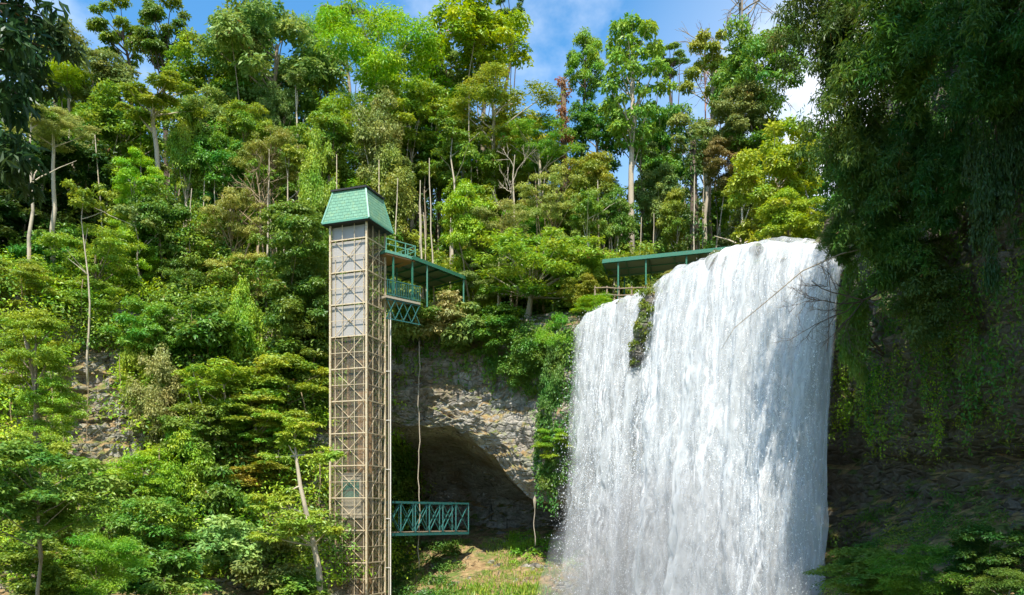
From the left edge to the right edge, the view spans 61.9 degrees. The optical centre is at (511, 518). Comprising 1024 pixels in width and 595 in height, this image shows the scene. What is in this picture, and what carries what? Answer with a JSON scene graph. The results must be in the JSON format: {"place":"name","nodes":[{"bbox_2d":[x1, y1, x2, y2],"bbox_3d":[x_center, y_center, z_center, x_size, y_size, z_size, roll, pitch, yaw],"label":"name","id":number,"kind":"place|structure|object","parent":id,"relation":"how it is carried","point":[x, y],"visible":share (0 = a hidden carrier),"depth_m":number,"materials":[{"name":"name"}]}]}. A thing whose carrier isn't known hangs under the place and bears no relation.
{"place":"outdoors","nodes":[
{"label":"outdoors","id":0,"kind":"place"},
{"bbox_2d":[0,0,883,241],"label":"sky","id":1,"kind":"structure","parent":0,"point":[555,22],"materials":[{"name":"blue"}]},
{"bbox_2d":[0,3,1023,594],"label":"terrain","id":2,"kind":"structure","parent":0,"point":[476,439],"depth_m":51.46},
{"bbox_2d":[2,100,99,286],"bbox_3d":[-30.251,-21.010,56.081,4.705,11.994,6.371,0,0,30],"label":"tree","id":3,"kind":"object","parent":2,"relation":"on","point":[46,134],"visible":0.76,"depth_m":55.90,"materials":[{"name":"green plant"}]},
{"bbox_2d":[0,126,111,252],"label":"tree","id":4,"kind":"object","parent":2,"relation":"on","point":[77,173],"visible":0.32,"depth_m":58.32,"materials":[{"name":"green plant"}]},
{"bbox_2d":[28,222,147,294],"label":"tree","id":5,"kind":"object","parent":2,"relation":"on","point":[57,239],"visible":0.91,"depth_m":53.44,"materials":[{"name":"green plant"}]},
{"bbox_2d":[47,139,148,262],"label":"tree","id":6,"kind":"object","parent":2,"relation":"on","point":[104,164],"visible":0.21,"depth_m":60.05,"materials":[{"name":"green plant"}]},
{"bbox_2d":[51,43,171,217],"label":"tree","id":7,"kind":"object","parent":2,"relation":"on","point":[103,65],"visible":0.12,"depth_m":66.45,"materials":[{"name":"green plant"}]},
{"bbox_2d":[66,78,168,257],"bbox_3d":[-31.374,-24.892,66.442,8.092,15.063,12.008,0,0,-35],"label":"tree","id":8,"kind":"object","parent":2,"relation":"on","point":[110,123],"visible":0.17,"depth_m":63.65,"materials":[{"name":"green plant"}]},
{"bbox_2d":[85,0,152,105],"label":"tree","id":9,"kind":"object","parent":2,"relation":"on","point":[113,37],"visible":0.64,"depth_m":81.00,"materials":[{"name":"green plant"}]},
{"bbox_2d":[103,146,166,299],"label":"tree","id":10,"kind":"object","parent":2,"relation":"on","point":[123,174],"visible":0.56,"depth_m":57.22,"materials":[{"name":"green plant"}]},
{"bbox_2d":[93,446,182,500],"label":"shrub","id":11,"kind":"object","parent":2,"relation":"on","point":[146,457],"visible":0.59,"depth_m":47.50,"materials":[{"name":"green plant"}]},
{"bbox_2d":[97,295,180,362],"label":"shrub","id":12,"kind":"object","parent":2,"relation":"on","point":[152,310],"visible":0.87,"depth_m":51.17,"materials":[{"name":"green plant"}]},
{"bbox_2d":[103,495,204,559],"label":"shrub","id":13,"kind":"object","parent":2,"relation":"on","point":[145,531],"visible":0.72,"depth_m":44.87,"materials":[{"name":"green plant"}]},
{"bbox_2d":[121,342,187,449],"bbox_3d":[-21.022,-7.208,50.503,3.511,6.546,3.604,0,0,0],"label":"shrub","id":14,"kind":"object","parent":2,"relation":"on","point":[161,368],"visible":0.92,"depth_m":49.95,"materials":[{"name":"green plant"}]},
{"bbox_2d":[123,0,191,198],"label":"tree","id":15,"kind":"object","parent":2,"relation":"on","point":[154,45],"visible":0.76,"depth_m":76.98,"materials":[{"name":"green plant"}]},
{"bbox_2d":[113,70,208,275],"bbox_3d":[-25.175,-23.421,60.538,6.210,15.862,6.040,0,0,0],"label":"tree","id":16,"kind":"object","parent":2,"relation":"on","point":[139,93],"visible":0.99,"depth_m":59.95,"materials":[{"name":"green plant"}]},
{"bbox_2d":[118,190,211,299],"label":"tree","id":17,"kind":"object","parent":2,"relation":"on","point":[176,213],"visible":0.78,"depth_m":56.94,"materials":[{"name":"green plant"}]},
{"bbox_2d":[149,416,218,506],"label":"shrub","id":18,"kind":"object","parent":2,"relation":"on","point":[194,466],"visible":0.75,"depth_m":48.28,"materials":[{"name":"green plant"}]},
{"bbox_2d":[163,102,215,273],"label":"tree","id":19,"kind":"object","parent":2,"relation":"on","point":[181,158],"visible":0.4,"depth_m":61.52,"materials":[{"name":"green plant"}]},
{"bbox_2d":[149,401,241,492],"bbox_3d":[-18.756,-3.871,50.449,5.150,5.963,5.882,0,0,0],"label":"shrub","id":20,"kind":"object","parent":2,"relation":"on","point":[201,410],"visible":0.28,"depth_m":49.16,"materials":[{"name":"green plant"}]},
{"bbox_2d":[161,82,239,235],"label":"tree","id":21,"kind":"object","parent":2,"relation":"on","point":[217,102],"visible":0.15,"depth_m":65.64,"materials":[{"name":"green plant"}]},
{"bbox_2d":[160,26,258,196],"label":"tree","id":22,"kind":"object","parent":2,"relation":"on","point":[199,73],"visible":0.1,"depth_m":70.85,"materials":[{"name":"green plant"}]},
{"bbox_2d":[165,294,256,359],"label":"shrub","id":23,"kind":"object","parent":2,"relation":"on","point":[210,329],"visible":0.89,"depth_m":52.39,"materials":[{"name":"green plant"}]},
{"bbox_2d":[167,118,258,275],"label":"tree","id":24,"kind":"object","parent":2,"relation":"on","point":[226,176],"visible":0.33,"depth_m":61.97,"materials":[{"name":"green plant"}]},
{"bbox_2d":[0,242,440,590],"bbox_3d":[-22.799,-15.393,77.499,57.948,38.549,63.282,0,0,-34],"label":"undergrowth","id":25,"kind":"object","parent":2,"relation":"on","point":[398,477],"visible":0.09,"depth_m":52.43,"materials":[{"name":"green plant"}]},
{"bbox_2d":[187,463,260,515],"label":"shrub","id":26,"kind":"object","parent":2,"relation":"on","point":[212,496],"visible":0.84,"depth_m":48.05,"materials":[{"name":"green plant"}]},
{"bbox_2d":[179,510,276,576],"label":"shrub","id":27,"kind":"object","parent":2,"relation":"on","point":[227,533],"visible":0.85,"depth_m":46.06,"materials":[{"name":"green plant"}]},
{"bbox_2d":[192,185,276,304],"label":"tree","id":28,"kind":"object","parent":2,"relation":"on","point":[231,201],"visible":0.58,"depth_m":58.20,"materials":[{"name":"green plant"}]},
{"bbox_2d":[170,356,311,477],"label":"tree","id":29,"kind":"object","parent":2,"relation":"on","point":[205,382],"visible":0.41,"depth_m":50.78,"materials":[{"name":"green plant"}]},
{"bbox_2d":[223,274,266,378],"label":"shrub","id":30,"kind":"object","parent":2,"relation":"on","point":[243,299],"visible":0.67,"depth_m":54.61,"materials":[{"name":"green plant"}]},
{"bbox_2d":[215,96,297,271],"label":"tree","id":31,"kind":"object","parent":2,"relation":"on","point":[246,120],"visible":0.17,"depth_m":62.97,"materials":[{"name":"green plant"}]},
{"bbox_2d":[204,392,310,492],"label":"tree","id":32,"kind":"object","parent":2,"relation":"on","point":[232,408],"visible":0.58,"depth_m":50.53,"materials":[{"name":"green plant"}]},
{"bbox_2d":[222,531,310,589],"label":"shrub","id":33,"kind":"object","parent":2,"relation":"on","point":[256,572],"visible":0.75,"depth_m":46.00,"materials":[{"name":"green plant"}]},
{"bbox_2d":[191,0,353,266],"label":"tree","id":34,"kind":"object","parent":2,"relation":"on","point":[231,38],"visible":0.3,"depth_m":68.49,"materials":[{"name":"green plant"}]},
{"bbox_2d":[227,124,328,293],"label":"tree","id":35,"kind":"object","parent":2,"relation":"on","point":[279,139],"visible":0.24,"depth_m":60.33,"materials":[{"name":"green plant"}]},
{"bbox_2d":[236,416,346,594],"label":"tree","id":36,"kind":"object","parent":2,"relation":"on","point":[296,443],"visible":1,"depth_m":44.90,"materials":[{"name":"green plant"}]},
{"bbox_2d":[246,198,341,396],"bbox_3d":[-13.487,-13.977,55.104,5.974,12.795,6.178,0,0,-42],"label":"tree","id":37,"kind":"object","parent":2,"relation":"on","point":[287,283],"visible":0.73,"depth_m":53.94,"materials":[{"name":"green plant"}]},
{"bbox_2d":[244,352,351,414],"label":"tree","id":38,"kind":"object","parent":2,"relation":"on","point":[275,361],"visible":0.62,"depth_m":52.52,"materials":[{"name":"green plant"}]},
{"bbox_2d":[296,119,339,321],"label":"tree","id":39,"kind":"object","parent":2,"relation":"on","point":[317,194],"visible":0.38,"depth_m":57.57,"materials":[{"name":"green plant"}]},
{"bbox_2d":[290,100,376,274],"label":"tree","id":40,"kind":"object","parent":2,"relation":"on","point":[336,125],"visible":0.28,"depth_m":63.58,"materials":[{"name":"green plant"}]},
{"bbox_2d":[0,76,729,259],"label":"thicket","id":41,"kind":"object","parent":2,"relation":"on","point":[434,224],"visible":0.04,"depth_m":69.37,"materials":[{"name":"green plant"}]},
{"bbox_2d":[3,170,729,317],"bbox_3d":[-12.101,-24.090,70.814,79.035,23.220,30.774,0,0,0],"label":"thicket","id":42,"kind":"object","parent":2,"relation":"on","point":[220,250],"visible":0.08,"depth_m":58.41,"materials":[{"name":"green plant"}]},
{"bbox_2d":[311,0,450,265],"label":"tree","id":43,"kind":"object","parent":2,"relation":"on","point":[375,65],"visible":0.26,"depth_m":66.38,"materials":[{"name":"green plant"}]},
{"bbox_2d":[348,84,418,318],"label":"tree","id":44,"kind":"object","parent":2,"relation":"on","point":[377,132],"visible":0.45,"depth_m":62.98,"materials":[{"name":"green plant"}]},
{"bbox_2d":[56,181,713,322],"bbox_3d":[-10.297,-20.162,66.732,70.444,18.479,22.461,0,0,0],"label":"thicket","id":45,"kind":"object","parent":2,"relation":"on","point":[88,209],"visible":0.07,"depth_m":60.22,"materials":[{"name":"green plant"}]},
{"bbox_2d":[28,130,768,317],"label":"saplings","id":46,"kind":"object","parent":2,"relation":"on","point":[420,234],"visible":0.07,"depth_m":60.44,"materials":[{"name":"green plant"}]},
{"bbox_2d":[365,75,450,302],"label":"tree","id":47,"kind":"object","parent":2,"relation":"on","point":[411,98],"visible":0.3,"depth_m":66.00,"materials":[{"name":"green plant"}]},
{"bbox_2d":[374,256,465,312],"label":"covered walkway","id":48,"kind":"structure","parent":2,"relation":"on","point":[427,274],"depth_m":56.00,"materials":[{"name":"green paint"}]},
{"bbox_2d":[374,537,466,594],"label":"undergrowth","id":49,"kind":"object","parent":2,"relation":"on","point":[439,547],"visible":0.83,"depth_m":56.74,"materials":[{"name":"green plant"}]},
{"bbox_2d":[374,501,468,535],"bbox_3d":[-5.963,0.000,55.916,1.632,2.160,7.840,0,0,38],"label":"truss footbridge","id":50,"kind":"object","parent":2,"relation":"on","point":[413,532],"visible":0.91,"depth_m":55.75,"materials":[{"name":"teal paint"}]},
{"bbox_2d":[438,178,498,316],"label":"tree","id":51,"kind":"object","parent":2,"relation":"on","point":[455,207],"visible":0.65,"depth_m":57.89,"materials":[{"name":"green plant"}]},
{"bbox_2d":[440,301,506,353],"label":"shrub","id":52,"kind":"object","parent":2,"relation":"on","point":[460,332],"visible":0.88,"depth_m":54.77,"materials":[{"name":"green plant"}]},
{"bbox_2d":[425,126,526,316],"bbox_3d":[-2.708,-21.522,64.761,7.920,15.811,6.869,0,0,0],"label":"tree","id":53,"kind":"object","parent":2,"relation":"on","point":[445,175],"visible":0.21,"depth_m":63.59,"materials":[{"name":"green plant"}]},
{"bbox_2d":[403,0,554,252],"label":"tree","id":54,"kind":"object","parent":2,"relation":"on","point":[479,31],"visible":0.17,"depth_m":69.57,"materials":[{"name":"green plant"}]},
{"bbox_2d":[382,309,581,404],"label":"hanging creepers","id":55,"kind":"object","parent":2,"relation":"hanging from","point":[492,367],"visible":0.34,"depth_m":56.01,"materials":[{"name":"green plant"}]},
{"bbox_2d":[425,60,565,302],"bbox_3d":[-1.835,-24.032,65.620,10.023,19.918,11.476,0,0,-19],"label":"tree","id":56,"kind":"object","parent":2,"relation":"on","point":[488,92],"visible":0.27,"depth_m":64.22,"materials":[{"name":"green plant"}]},
{"bbox_2d":[459,198,535,316],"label":"tree","id":57,"kind":"object","parent":2,"relation":"on","point":[505,222],"visible":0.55,"depth_m":58.08,"materials":[{"name":"green plant"}]},
{"bbox_2d":[469,301,533,365],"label":"shrub","id":58,"kind":"object","parent":2,"relation":"on","point":[493,314],"visible":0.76,"depth_m":54.70,"materials":[{"name":"green plant"}]},
{"bbox_2d":[495,318,555,396],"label":"shrub","id":59,"kind":"object","parent":2,"relation":"on","point":[531,354],"visible":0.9,"depth_m":53.62,"materials":[{"name":"green plant"}]},
{"bbox_2d":[494,114,583,311],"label":"tree","id":60,"kind":"object","parent":2,"relation":"on","point":[541,150],"visible":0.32,"depth_m":63.27,"materials":[{"name":"green plant"}]},
{"bbox_2d":[512,162,580,313],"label":"tree","id":61,"kind":"object","parent":2,"relation":"on","point":[539,205],"visible":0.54,"depth_m":59.77,"materials":[{"name":"green plant"}]},
{"bbox_2d":[469,227,627,316],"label":"tree","id":62,"kind":"object","parent":2,"relation":"on","point":[533,289],"visible":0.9,"depth_m":55.05,"materials":[{"name":"green plant"}]},
{"bbox_2d":[530,312,584,516],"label":"hanging creepers","id":63,"kind":"object","parent":2,"relation":"hanging from","point":[540,419],"visible":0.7,"depth_m":52.30,"materials":[{"name":"green plant"}]},
{"bbox_2d":[563,26,605,157],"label":"tree","id":64,"kind":"object","parent":2,"relation":"on","point":[591,48],"visible":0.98,"depth_m":75.59,"materials":[{"name":"green plant"}]},
{"bbox_2d":[556,96,627,249],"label":"tree","id":65,"kind":"object","parent":2,"relation":"on","point":[592,127],"visible":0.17,"depth_m":69.62,"materials":[{"name":"green plant"}]},
{"bbox_2d":[553,151,633,307],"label":"tree","id":66,"kind":"object","parent":2,"relation":"on","point":[592,172],"visible":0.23,"depth_m":60.99,"materials":[{"name":"green plant"}]},
{"bbox_2d":[545,294,644,594],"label":"waterfall","id":67,"kind":"structure","parent":2,"relation":"on","point":[616,434],"depth_m":48.54,"materials":[{"name":"liquid"}]},
{"bbox_2d":[598,183,641,309],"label":"tree","id":68,"kind":"object","parent":2,"relation":"on","point":[626,222],"visible":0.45,"depth_m":59.88,"materials":[{"name":"green plant"}]},
{"bbox_2d":[596,9,678,307],"bbox_3d":[9.209,-26.297,62.722,5.932,21.749,5.736,0,0,0],"label":"tree","id":69,"kind":"object","parent":2,"relation":"on","point":[623,123],"visible":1,"depth_m":62.40,"materials":[{"name":"green plant"}]},
{"bbox_2d":[626,161,683,254],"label":"tree","id":70,"kind":"object","parent":2,"relation":"on","point":[667,183],"visible":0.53,"depth_m":65.42,"materials":[{"name":"green plant"}]},
{"bbox_2d":[624,101,707,249],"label":"tree","id":71,"kind":"object","parent":2,"relation":"on","point":[662,137],"visible":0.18,"depth_m":70.38,"materials":[{"name":"green plant"}]},
{"bbox_2d":[602,244,747,298],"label":"covered walkway","id":72,"kind":"structure","parent":2,"relation":"on","point":[645,265],"depth_m":53.83,"materials":[{"name":"green paint"}]},
{"bbox_2d":[654,186,704,277],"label":"tree","id":73,"kind":"object","parent":2,"relation":"on","point":[671,202],"visible":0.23,"depth_m":62.57,"materials":[{"name":"green plant"}]},
{"bbox_2d":[681,134,706,250],"bbox_3d":[12.907,-21.143,60.977,2.116,12.923,2.015,0,0,34],"label":"ivy trunk","id":74,"kind":"object","parent":2,"relation":"on","point":[691,161],"visible":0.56,"depth_m":60.79,"materials":[{"name":"green plant"}]},
{"bbox_2d":[676,28,732,246],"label":"tree","id":75,"kind":"object","parent":2,"relation":"on","point":[708,59],"visible":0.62,"depth_m":71.52,"materials":[{"name":"green plant"}]},
{"bbox_2d":[697,80,777,246],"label":"tree","id":76,"kind":"object","parent":2,"relation":"on","point":[736,118],"visible":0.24,"depth_m":61.28,"materials":[{"name":"green plant"}]},
{"bbox_2d":[724,113,824,248],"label":"tree","id":77,"kind":"object","parent":2,"relation":"on","point":[780,168],"visible":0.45,"depth_m":50.05,"materials":[{"name":"green plant"}]},
{"bbox_2d":[707,13,841,236],"bbox_3d":[19.213,-25.499,60.700,7.139,21.814,11.207,0,0,-45],"label":"tree","id":78,"kind":"object","parent":2,"relation":"on","point":[747,47],"visible":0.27,"depth_m":61.34,"materials":[{"name":"green plant"}]},
{"bbox_2d":[753,185,829,243],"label":"tree","id":79,"kind":"object","parent":2,"relation":"on","point":[782,219],"visible":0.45,"depth_m":46.27,"materials":[{"name":"green plant"}]},
{"bbox_2d":[761,0,895,104],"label":"bamboo","id":80,"kind":"object","parent":2,"relation":"on","point":[833,22],"visible":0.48,"depth_m":30.45,"materials":[{"name":"green plant"}]},
{"bbox_2d":[814,201,867,271],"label":"bamboo","id":81,"kind":"object","parent":2,"relation":"on","point":[827,239],"visible":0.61,"depth_m":30.32,"materials":[{"name":"green plant"}]},
{"bbox_2d":[801,546,905,594],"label":"shrub","id":82,"kind":"object","parent":2,"relation":"on","point":[859,574],"visible":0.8,"depth_m":30.48,"materials":[{"name":"green plant"}]},
{"bbox_2d":[835,254,884,387],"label":"creeper","id":83,"kind":"object","parent":2,"relation":"attached to","point":[845,357],"visible":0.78,"depth_m":33.27,"materials":[{"name":"green plant"}]},
{"bbox_2d":[788,39,938,212],"bbox_3d":[13.253,-13.757,30.028,6.568,6.268,5.119,0,0,0],"label":"bamboo","id":84,"kind":"object","parent":2,"relation":"on","point":[858,116],"visible":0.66,"depth_m":29.43,"materials":[{"name":"green plant"}]},
{"bbox_2d":[825,130,948,317],"bbox_3d":[13.425,-10.133,29.583,3.904,6.462,4.879,0,0,40],"label":"bamboo","id":85,"kind":"object","parent":2,"relation":"on","point":[879,238],"visible":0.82,"depth_m":29.04,"materials":[{"name":"green plant"}]},
{"bbox_2d":[827,351,947,459],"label":"hanging creepers","id":86,"kind":"object","parent":2,"relation":"on","point":[864,415],"visible":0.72,"depth_m":36.21,"materials":[{"name":"green plant"}]},
{"bbox_2d":[810,481,1023,594],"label":"undergrowth","id":87,"kind":"object","parent":2,"relation":"on","point":[868,544],"visible":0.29,"depth_m":33.69,"materials":[{"name":"green plant"}]},
{"bbox_2d":[815,0,1021,130],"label":"bamboo","id":88,"kind":"object","parent":2,"relation":"on","point":[893,31],"visible":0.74,"depth_m":26.31,"materials":[{"name":"green plant"}]},
{"bbox_2d":[862,542,982,594],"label":"shrub","id":89,"kind":"object","parent":2,"relation":"on","point":[915,567],"visible":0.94,"depth_m":27.47,"materials":[{"name":"green plant"}]},
{"bbox_2d":[829,1,1023,459],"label":"hanging creepers","id":90,"kind":"object","parent":2,"relation":"attached to","point":[969,376],"visible":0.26,"depth_m":29.69,"materials":[{"name":"green plant"}]},
{"bbox_2d":[829,237,1023,472],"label":"hanging creepers","id":91,"kind":"object","parent":2,"relation":"attached to","point":[949,342],"visible":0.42,"depth_m":31.20,"materials":[{"name":"green plant"}]},
{"bbox_2d":[863,81,1000,243],"bbox_3d":[13.999,-11.797,27.852,4.208,5.553,4.553,0,0,-42],"label":"bamboo","id":92,"kind":"object","parent":2,"relation":"on","point":[937,172],"visible":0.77,"depth_m":27.32,"materials":[{"name":"green plant"}]},
{"bbox_2d":[887,231,984,353],"bbox_3d":[14.367,-7.790,28.896,3.098,4.275,2.348,0,0,27],"label":"creeper","id":93,"kind":"object","parent":2,"relation":"attached to","point":[919,294],"visible":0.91,"depth_m":28.65,"materials":[{"name":"green plant"}]},
{"bbox_2d":[895,0,1023,122],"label":"bamboo","id":94,"kind":"object","parent":2,"relation":"on","point":[987,36],"visible":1,"depth_m":22.72,"materials":[{"name":"green plant"}]},
{"bbox_2d":[941,521,1023,588],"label":"shrub","id":95,"kind":"object","parent":2,"relation":"on","point":[984,559],"visible":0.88,"depth_m":26.82,"materials":[{"name":"green plant"}]},
{"bbox_2d":[959,90,1023,296],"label":"creeper","id":96,"kind":"object","parent":2,"relation":"attached to","point":[994,192],"visible":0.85,"depth_m":24.25,"materials":[{"name":"green plant"}]},
{"label":"ground","id":97,"kind":"structure","parent":0,"visible":0},
{"bbox_2d":[0,0,90,210],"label":"tree","id":98,"kind":"object","parent":97,"relation":"on","point":[22,62],"visible":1,"depth_m":11.34,"materials":[{"name":"green plant"}]},
{"bbox_2d":[0,530,94,594],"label":"tree","id":99,"kind":"object","parent":97,"relation":"on","point":[18,555],"visible":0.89,"depth_m":29.33,"materials":[{"name":"green plant"}]},
{"bbox_2d":[0,306,126,594],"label":"tree","id":100,"kind":"object","parent":97,"relation":"on","point":[48,360],"visible":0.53,"depth_m":33.97,"materials":[{"name":"green plant"}]},
{"bbox_2d":[0,436,134,594],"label":"tree","id":101,"kind":"object","parent":97,"relation":"on","point":[52,503],"visible":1,"depth_m":25.68,"materials":[{"name":"green plant"}]},
{"bbox_2d":[53,532,156,594],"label":"shrub","id":102,"kind":"object","parent":97,"relation":"on","point":[97,586],"visible":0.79,"depth_m":32.84,"materials":[{"name":"green plant"}]},
{"bbox_2d":[116,547,221,594],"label":"shrub","id":103,"kind":"object","parent":97,"relation":"on","point":[154,582],"visible":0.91,"depth_m":35.75,"materials":[{"name":"green plant"}]},
{"bbox_2d":[321,154,393,594],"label":"lift tower","id":104,"kind":"structure","parent":97,"relation":"on","point":[354,213],"depth_m":50.83,"materials":[{"name":"beige metal"}]},
{"bbox_2d":[369,238,420,324],"bbox_3d":[-7.412,-14.523,53.145,2.650,4.905,2.325,0,0,-44],"label":"lift landing","id":105,"kind":"object","parent":104,"relation":"attached to","point":[392,259],"visible":0.99,"depth_m":52.52,"materials":[{"name":"green paint"}]},
{"bbox_2d":[586,238,842,594],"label":"waterfall","id":106,"kind":"structure","parent":97,"relation":"on","point":[736,497],"depth_m":40.55,"materials":[{"name":"liquid"}]},
{"bbox_2d":[627,279,664,375],"bbox_3d":[7.388,-10.493,46.429,2.110,5.429,2.798,0,0,39],"label":"mossy rock","id":107,"kind":"object","parent":106,"relation":"in","point":[642,326],"visible":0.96,"depth_m":45.81,"materials":[{"name":"green plant"}]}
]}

